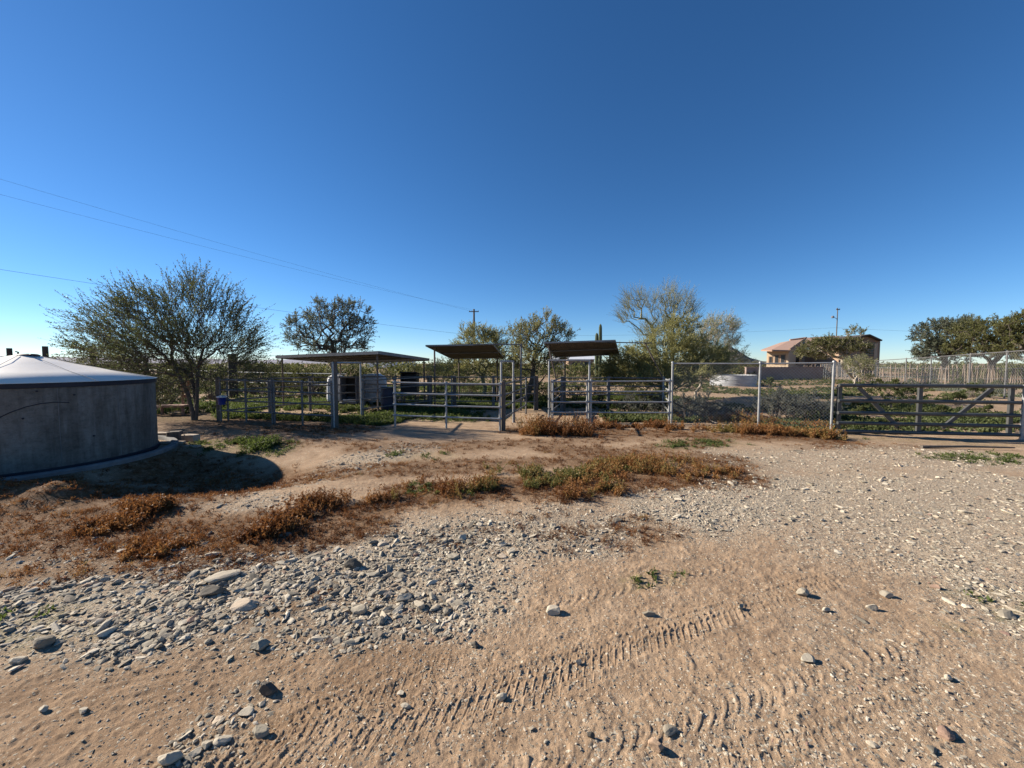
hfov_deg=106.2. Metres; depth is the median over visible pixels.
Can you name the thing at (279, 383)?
creosote bush
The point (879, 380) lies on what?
green bush
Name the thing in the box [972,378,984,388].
green bush
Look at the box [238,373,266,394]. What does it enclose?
creosote bush
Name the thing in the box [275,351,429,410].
shade canopy
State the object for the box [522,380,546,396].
creosote bush
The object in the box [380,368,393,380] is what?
creosote bush
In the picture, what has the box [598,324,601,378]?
saguaro cactus
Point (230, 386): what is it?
thick post
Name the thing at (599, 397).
creosote bush
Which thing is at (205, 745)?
stone
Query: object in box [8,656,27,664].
stone
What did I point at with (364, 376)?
corral panel
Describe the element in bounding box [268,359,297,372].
creosote bush
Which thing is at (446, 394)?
corral panel
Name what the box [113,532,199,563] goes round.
weed clump
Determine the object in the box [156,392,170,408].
creosote bush
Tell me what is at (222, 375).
creosote bush
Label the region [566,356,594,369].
house
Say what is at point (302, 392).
corral panel
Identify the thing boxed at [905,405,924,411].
green bush
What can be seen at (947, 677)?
stone
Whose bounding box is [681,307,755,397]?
palo verde
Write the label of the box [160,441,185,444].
timber
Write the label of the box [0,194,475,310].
power line
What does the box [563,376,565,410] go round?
wooden post
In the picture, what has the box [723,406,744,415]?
grey bush
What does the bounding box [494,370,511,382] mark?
creosote bush
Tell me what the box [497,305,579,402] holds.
palo verde
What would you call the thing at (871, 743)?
stone
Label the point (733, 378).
stock tank
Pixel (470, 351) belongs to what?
shade canopy
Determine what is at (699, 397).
grey bush
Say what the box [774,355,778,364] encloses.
window
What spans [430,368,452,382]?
creosote bush
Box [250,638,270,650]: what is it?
stone
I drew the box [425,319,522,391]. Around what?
palo verde
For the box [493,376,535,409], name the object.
corral panel
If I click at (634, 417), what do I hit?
field weeds
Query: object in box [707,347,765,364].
hill
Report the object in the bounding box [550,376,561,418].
corral panel
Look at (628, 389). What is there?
creosote bush
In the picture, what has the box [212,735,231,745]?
stone
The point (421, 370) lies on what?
creosote bush
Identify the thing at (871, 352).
window
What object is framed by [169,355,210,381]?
creosote bush
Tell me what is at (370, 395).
tarp bundle
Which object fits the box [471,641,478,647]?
stone
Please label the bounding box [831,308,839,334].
utility pole
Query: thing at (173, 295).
power line
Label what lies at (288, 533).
stone
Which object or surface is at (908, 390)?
green bush
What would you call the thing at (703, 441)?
green weeds
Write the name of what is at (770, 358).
window
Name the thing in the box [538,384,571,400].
creosote bush
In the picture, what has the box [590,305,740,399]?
palo verde
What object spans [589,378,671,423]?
corral panel
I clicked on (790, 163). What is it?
sky
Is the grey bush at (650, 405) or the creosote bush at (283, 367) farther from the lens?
the creosote bush at (283, 367)
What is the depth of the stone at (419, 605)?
2.66 m
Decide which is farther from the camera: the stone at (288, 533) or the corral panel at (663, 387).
the corral panel at (663, 387)
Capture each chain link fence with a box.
[670,360,835,428]
[822,350,1023,398]
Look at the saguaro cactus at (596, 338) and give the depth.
40.16 m
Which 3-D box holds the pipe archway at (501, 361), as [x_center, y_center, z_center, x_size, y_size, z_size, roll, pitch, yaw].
[-0.122,0.292,10.606,0.051,1.875,1.350,1,3,14]
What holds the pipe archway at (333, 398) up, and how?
on the ground at (764, 564)
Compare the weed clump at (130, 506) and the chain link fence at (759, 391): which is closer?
the weed clump at (130, 506)
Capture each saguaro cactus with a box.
[595,333,598,376]
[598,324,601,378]
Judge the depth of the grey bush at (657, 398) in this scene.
13.41 m
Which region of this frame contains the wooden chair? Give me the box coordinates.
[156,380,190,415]
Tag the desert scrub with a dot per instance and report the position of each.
(369, 369)
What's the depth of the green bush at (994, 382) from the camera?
26.07 m
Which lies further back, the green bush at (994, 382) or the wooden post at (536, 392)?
the green bush at (994, 382)
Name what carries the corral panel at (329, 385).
on the ground at (764, 564)
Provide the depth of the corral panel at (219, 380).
11.01 m
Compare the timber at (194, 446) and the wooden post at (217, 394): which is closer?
the timber at (194, 446)
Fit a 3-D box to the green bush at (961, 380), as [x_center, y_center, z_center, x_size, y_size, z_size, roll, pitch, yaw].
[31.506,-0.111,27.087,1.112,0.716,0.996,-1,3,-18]
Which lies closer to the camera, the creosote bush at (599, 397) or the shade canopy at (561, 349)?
the shade canopy at (561, 349)
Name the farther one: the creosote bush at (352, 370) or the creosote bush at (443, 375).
the creosote bush at (443, 375)
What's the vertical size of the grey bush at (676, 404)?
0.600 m
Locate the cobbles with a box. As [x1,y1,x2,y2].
[0,420,1023,763]
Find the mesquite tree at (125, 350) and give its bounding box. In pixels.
[37,254,290,420]
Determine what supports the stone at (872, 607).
on the ground at (764, 564)
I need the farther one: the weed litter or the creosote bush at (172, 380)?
the creosote bush at (172, 380)
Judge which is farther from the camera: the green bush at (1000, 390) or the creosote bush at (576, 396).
the green bush at (1000, 390)
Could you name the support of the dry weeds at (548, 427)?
on the ground at (764, 564)
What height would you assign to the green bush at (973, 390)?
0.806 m
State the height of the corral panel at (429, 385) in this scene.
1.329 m
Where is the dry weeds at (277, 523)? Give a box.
[232,448,744,545]
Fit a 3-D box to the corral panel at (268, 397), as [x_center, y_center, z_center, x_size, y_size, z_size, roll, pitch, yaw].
[-8.115,0.458,11.866,0.062,1.315,1.232,2,4,33]
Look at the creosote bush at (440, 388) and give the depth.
18.96 m
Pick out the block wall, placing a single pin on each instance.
(767, 373)
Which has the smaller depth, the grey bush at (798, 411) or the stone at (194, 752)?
the stone at (194, 752)
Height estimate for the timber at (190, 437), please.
0.157 m
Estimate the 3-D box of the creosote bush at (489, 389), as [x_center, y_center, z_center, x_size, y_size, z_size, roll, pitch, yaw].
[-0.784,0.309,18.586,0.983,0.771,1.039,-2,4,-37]
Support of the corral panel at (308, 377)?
on the ground at (764, 564)
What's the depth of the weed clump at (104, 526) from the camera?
3.97 m
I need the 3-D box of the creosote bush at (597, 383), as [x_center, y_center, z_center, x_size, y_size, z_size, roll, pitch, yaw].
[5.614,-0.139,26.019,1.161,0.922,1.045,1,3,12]
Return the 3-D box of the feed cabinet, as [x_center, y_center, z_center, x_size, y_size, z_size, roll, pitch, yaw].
[-6.360,0.239,15.620,1.044,1.085,0.689,0,3,0]
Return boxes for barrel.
[380,387,393,409]
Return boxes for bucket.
[216,394,226,404]
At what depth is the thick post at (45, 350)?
22.85 m
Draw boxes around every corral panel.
[217,378,273,423]
[224,377,270,419]
[269,376,310,411]
[272,379,332,426]
[310,375,362,409]
[361,377,395,414]
[363,375,428,406]
[392,381,501,430]
[395,376,430,408]
[431,376,493,405]
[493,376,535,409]
[506,377,526,421]
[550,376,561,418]
[551,380,588,422]
[562,376,608,410]
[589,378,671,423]
[608,376,661,411]
[662,377,668,411]
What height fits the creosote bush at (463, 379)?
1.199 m
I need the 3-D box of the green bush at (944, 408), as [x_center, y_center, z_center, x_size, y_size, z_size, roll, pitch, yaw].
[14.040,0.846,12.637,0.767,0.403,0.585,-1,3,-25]
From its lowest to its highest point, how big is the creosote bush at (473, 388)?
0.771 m
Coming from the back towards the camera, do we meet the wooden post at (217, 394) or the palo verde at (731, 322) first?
the palo verde at (731, 322)
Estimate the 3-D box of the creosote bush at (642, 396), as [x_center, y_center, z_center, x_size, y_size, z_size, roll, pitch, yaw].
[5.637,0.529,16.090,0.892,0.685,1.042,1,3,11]
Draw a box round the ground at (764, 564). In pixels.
[0,364,1023,767]
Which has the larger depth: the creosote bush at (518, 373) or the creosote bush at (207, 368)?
the creosote bush at (518, 373)
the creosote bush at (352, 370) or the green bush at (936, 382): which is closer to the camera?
the creosote bush at (352, 370)
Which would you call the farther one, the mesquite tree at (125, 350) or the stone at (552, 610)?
the mesquite tree at (125, 350)
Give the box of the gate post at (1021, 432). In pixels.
[1019,385,1023,439]
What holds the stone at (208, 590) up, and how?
on the ground at (764, 564)
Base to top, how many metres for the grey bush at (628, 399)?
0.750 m
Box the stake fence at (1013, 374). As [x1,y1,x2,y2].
[807,361,1023,383]
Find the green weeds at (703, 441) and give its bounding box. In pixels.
[0,416,1023,620]
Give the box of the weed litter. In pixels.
[0,423,919,600]
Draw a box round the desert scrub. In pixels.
[75,359,1023,375]
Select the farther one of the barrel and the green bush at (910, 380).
the green bush at (910, 380)
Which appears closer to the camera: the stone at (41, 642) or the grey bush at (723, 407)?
the stone at (41, 642)
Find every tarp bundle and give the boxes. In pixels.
[327,375,341,400]
[363,373,386,403]
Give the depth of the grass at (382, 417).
13.21 m
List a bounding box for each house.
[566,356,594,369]
[761,336,839,366]
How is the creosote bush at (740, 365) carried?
on the ground at (764, 564)
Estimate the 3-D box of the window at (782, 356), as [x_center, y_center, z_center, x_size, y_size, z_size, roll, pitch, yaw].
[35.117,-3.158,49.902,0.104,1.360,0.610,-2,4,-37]
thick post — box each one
[6,348,12,355]
[42,346,48,357]
[227,354,238,397]
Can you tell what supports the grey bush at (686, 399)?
on the ground at (764, 564)
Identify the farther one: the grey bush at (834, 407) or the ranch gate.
the grey bush at (834, 407)
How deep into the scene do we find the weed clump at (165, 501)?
4.42 m
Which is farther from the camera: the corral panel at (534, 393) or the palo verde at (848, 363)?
the palo verde at (848, 363)
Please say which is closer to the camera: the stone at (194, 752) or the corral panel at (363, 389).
the stone at (194, 752)
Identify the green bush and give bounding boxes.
[756,377,781,388]
[845,403,864,407]
[848,405,865,415]
[859,387,876,394]
[870,378,883,383]
[876,381,900,392]
[878,397,900,406]
[884,378,906,387]
[893,388,916,395]
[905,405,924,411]
[906,378,921,383]
[925,404,951,412]
[927,379,940,383]
[939,392,968,404]
[946,378,966,383]
[952,382,996,397]
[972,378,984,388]
[974,404,1003,412]
[989,379,1003,384]
[994,383,1021,393]
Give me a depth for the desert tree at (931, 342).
37.64 m
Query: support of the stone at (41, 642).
on the ground at (764, 564)
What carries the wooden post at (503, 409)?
on the ground at (764, 564)
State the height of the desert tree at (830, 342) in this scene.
5.365 m
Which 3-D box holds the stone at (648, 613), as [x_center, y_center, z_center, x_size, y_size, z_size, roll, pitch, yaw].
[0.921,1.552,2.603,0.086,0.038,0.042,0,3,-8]
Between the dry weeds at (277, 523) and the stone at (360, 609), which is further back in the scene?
the dry weeds at (277, 523)
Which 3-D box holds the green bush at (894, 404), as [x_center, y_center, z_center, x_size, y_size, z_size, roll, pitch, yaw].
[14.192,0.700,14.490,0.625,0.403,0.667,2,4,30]
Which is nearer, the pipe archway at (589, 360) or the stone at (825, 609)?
the stone at (825, 609)
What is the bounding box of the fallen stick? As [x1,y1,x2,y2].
[920,445,1014,447]
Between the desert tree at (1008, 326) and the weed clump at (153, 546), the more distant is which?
the desert tree at (1008, 326)
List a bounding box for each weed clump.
[64,507,155,536]
[112,494,170,517]
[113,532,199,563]
[136,493,178,512]
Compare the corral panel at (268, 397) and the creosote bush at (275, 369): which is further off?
the creosote bush at (275, 369)
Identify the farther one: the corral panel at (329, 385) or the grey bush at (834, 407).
the corral panel at (329, 385)
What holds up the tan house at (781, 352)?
on the ground at (764, 564)
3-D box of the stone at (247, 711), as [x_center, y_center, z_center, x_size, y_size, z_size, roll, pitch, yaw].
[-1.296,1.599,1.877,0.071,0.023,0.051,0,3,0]
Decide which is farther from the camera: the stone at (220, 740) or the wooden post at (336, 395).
the wooden post at (336, 395)
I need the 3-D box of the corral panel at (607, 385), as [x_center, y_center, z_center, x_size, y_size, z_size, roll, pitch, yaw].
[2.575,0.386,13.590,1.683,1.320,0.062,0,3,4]
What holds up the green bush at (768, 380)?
on the ground at (764, 564)
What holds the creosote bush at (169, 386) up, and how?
on the ground at (764, 564)
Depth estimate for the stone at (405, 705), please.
1.90 m
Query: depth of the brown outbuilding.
49.89 m
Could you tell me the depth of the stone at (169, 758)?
1.63 m
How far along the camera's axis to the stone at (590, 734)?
1.75 m
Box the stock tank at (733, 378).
[710,374,757,386]
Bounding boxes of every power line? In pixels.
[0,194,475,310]
[0,269,457,333]
[1,179,440,303]
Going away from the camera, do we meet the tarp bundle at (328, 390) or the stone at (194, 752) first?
the stone at (194, 752)
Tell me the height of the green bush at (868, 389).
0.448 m
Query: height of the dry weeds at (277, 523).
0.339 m
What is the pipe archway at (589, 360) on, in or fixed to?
on the ground at (764, 564)
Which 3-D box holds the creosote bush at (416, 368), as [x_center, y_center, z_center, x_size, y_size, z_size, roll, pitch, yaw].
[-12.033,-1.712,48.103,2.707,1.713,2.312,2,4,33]
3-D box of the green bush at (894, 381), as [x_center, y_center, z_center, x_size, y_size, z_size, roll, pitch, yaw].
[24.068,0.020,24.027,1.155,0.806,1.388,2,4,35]
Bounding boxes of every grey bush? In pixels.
[612,392,642,411]
[627,396,662,413]
[651,396,667,411]
[659,393,708,417]
[667,396,683,413]
[680,388,720,417]
[697,400,737,415]
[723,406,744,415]
[746,386,814,414]
[751,389,806,417]
[771,391,817,418]
[786,388,830,417]
[803,398,847,416]
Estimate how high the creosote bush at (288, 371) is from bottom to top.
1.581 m
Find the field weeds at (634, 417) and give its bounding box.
[136,372,1023,432]
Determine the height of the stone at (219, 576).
0.051 m
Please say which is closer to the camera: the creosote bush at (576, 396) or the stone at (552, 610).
the stone at (552, 610)
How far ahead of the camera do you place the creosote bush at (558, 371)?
44.94 m
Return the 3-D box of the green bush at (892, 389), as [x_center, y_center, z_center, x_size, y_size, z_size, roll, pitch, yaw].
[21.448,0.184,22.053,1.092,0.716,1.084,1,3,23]
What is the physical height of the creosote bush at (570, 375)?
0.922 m
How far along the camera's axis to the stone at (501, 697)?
1.95 m
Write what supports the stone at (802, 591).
on the ground at (764, 564)
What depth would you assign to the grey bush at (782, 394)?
12.71 m
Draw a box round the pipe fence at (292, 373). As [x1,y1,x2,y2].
[136,369,345,394]
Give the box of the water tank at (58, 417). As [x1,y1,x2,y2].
[0,351,178,481]
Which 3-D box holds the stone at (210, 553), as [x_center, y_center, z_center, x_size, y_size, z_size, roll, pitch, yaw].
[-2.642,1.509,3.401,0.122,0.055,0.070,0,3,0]
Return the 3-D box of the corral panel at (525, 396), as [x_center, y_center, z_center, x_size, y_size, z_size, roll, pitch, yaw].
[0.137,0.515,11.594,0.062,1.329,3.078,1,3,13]
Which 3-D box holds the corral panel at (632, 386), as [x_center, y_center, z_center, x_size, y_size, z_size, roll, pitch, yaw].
[4.332,0.390,13.490,1.948,1.317,0.062,0,3,3]
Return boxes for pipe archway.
[331,362,361,427]
[500,360,513,422]
[548,359,590,422]
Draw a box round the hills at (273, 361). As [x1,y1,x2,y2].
[0,356,364,363]
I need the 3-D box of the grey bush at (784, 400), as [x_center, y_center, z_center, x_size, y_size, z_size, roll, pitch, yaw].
[8.013,0.594,11.490,1.378,0.950,1.391,2,3,27]
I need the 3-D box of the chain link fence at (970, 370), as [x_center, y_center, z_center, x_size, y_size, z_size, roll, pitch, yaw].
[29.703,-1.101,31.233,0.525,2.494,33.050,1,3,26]
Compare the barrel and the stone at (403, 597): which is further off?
the barrel
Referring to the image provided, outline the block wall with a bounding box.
[744,367,823,379]
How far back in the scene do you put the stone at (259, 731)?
1.75 m
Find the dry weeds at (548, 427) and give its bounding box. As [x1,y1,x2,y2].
[512,408,847,439]
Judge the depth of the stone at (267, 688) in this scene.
1.97 m
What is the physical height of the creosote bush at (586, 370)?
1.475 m
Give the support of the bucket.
hanging from the corral panel at (219, 380)
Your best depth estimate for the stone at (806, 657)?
2.20 m
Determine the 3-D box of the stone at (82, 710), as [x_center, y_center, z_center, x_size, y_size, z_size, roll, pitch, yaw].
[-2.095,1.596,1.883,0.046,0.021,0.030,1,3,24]
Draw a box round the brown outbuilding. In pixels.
[804,334,881,376]
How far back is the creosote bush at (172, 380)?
18.87 m
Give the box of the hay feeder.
[399,372,419,406]
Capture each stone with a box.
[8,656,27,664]
[32,635,55,648]
[38,705,48,711]
[79,707,87,714]
[157,750,182,765]
[187,746,201,757]
[199,585,227,596]
[201,740,211,750]
[204,569,240,582]
[205,551,218,557]
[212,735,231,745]
[230,597,258,611]
[238,706,254,715]
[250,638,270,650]
[252,724,268,739]
[259,681,277,695]
[279,532,291,536]
[344,558,361,568]
[351,604,366,614]
[396,593,411,602]
[401,702,410,708]
[414,600,424,609]
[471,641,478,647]
[496,692,506,701]
[546,605,559,615]
[587,731,594,738]
[642,611,655,616]
[648,737,663,752]
[663,724,677,735]
[796,587,808,595]
[801,653,814,662]
[822,607,829,611]
[865,604,877,610]
[865,740,878,747]
[879,590,892,597]
[926,745,937,753]
[937,725,955,740]
[944,674,952,679]
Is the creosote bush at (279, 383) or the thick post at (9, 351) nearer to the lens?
the creosote bush at (279, 383)
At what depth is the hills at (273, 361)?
3972.94 m
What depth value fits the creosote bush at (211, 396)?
17.96 m
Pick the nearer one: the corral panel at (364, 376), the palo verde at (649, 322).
the corral panel at (364, 376)
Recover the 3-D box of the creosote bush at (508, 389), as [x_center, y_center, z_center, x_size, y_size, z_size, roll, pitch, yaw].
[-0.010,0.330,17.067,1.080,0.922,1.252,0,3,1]
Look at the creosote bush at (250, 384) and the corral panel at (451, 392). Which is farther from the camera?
the creosote bush at (250, 384)
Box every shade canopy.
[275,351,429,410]
[425,344,521,410]
[544,340,664,411]
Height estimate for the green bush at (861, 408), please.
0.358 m
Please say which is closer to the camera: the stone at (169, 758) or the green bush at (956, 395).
the stone at (169, 758)
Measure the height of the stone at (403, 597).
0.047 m
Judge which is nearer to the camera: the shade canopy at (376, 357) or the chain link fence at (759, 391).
the chain link fence at (759, 391)
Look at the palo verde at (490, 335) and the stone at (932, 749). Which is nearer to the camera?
the stone at (932, 749)
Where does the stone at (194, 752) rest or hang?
on the ground at (764, 564)
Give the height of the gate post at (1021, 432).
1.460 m
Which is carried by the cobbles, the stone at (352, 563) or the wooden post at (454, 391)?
the stone at (352, 563)
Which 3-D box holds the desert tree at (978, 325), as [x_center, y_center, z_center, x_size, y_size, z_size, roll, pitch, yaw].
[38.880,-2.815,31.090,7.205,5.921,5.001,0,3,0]
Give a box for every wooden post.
[215,377,219,420]
[334,362,338,426]
[428,378,431,406]
[453,376,456,404]
[501,381,505,430]
[535,376,537,409]
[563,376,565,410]
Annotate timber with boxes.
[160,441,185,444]
[166,430,182,438]
[181,434,199,441]
[184,445,200,447]
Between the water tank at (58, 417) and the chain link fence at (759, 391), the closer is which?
the water tank at (58, 417)
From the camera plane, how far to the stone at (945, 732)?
1.75 m
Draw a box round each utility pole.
[469,309,478,371]
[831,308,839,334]
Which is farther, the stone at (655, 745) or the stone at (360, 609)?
the stone at (360, 609)
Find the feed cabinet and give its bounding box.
[339,377,365,403]
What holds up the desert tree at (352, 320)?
on the ground at (764, 564)
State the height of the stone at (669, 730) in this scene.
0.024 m
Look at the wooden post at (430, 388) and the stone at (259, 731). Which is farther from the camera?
the wooden post at (430, 388)
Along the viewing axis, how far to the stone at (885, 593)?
2.81 m
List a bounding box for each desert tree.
[279,294,379,374]
[791,323,874,381]
[905,312,990,380]
[938,313,1023,383]
[986,308,1023,359]
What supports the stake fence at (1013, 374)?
on the ground at (764, 564)
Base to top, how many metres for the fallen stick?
0.060 m
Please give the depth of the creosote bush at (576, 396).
17.50 m
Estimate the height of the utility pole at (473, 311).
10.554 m
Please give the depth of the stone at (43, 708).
1.88 m
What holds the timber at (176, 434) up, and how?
on the ground at (764, 564)
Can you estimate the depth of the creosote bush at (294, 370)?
19.83 m
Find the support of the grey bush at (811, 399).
on the ground at (764, 564)
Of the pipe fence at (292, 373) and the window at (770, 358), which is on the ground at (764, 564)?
the pipe fence at (292, 373)
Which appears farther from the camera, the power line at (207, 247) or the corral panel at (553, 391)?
the power line at (207, 247)
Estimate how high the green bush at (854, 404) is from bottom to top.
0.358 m
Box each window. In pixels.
[768,356,772,362]
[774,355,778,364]
[780,354,785,364]
[865,343,873,355]
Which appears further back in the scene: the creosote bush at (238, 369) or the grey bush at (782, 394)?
the creosote bush at (238, 369)
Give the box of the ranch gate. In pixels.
[833,384,1023,436]
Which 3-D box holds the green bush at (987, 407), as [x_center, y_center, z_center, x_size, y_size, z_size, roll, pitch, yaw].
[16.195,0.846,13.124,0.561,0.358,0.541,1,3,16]
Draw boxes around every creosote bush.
[147,368,194,404]
[150,368,199,395]
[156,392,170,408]
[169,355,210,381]
[199,363,243,389]
[199,378,225,399]
[217,360,261,386]
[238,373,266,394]
[244,360,281,385]
[252,371,298,397]
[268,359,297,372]
[274,365,302,389]
[285,364,329,395]
[306,365,329,391]
[330,364,364,375]
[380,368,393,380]
[405,363,422,372]
[417,363,433,379]
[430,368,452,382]
[433,386,449,396]
[445,372,474,386]
[460,382,481,392]
[487,386,506,394]
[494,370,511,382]
[506,382,523,399]
[508,369,529,381]
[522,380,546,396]
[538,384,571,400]
[550,367,562,376]
[566,374,580,383]
[567,385,585,399]
[577,367,593,379]
[592,378,600,388]
[592,387,614,400]
[616,385,641,398]
[636,389,657,400]
[730,360,753,370]
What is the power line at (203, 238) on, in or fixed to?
attached to the utility pole at (473, 311)
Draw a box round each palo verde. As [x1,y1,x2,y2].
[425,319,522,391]
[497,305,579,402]
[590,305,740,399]
[606,275,704,398]
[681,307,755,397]
[841,353,878,383]
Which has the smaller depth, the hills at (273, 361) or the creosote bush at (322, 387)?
the creosote bush at (322, 387)
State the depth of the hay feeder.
14.87 m
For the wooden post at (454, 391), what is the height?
1.350 m
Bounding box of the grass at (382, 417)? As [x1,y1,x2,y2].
[157,385,717,453]
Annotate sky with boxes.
[0,0,1023,363]

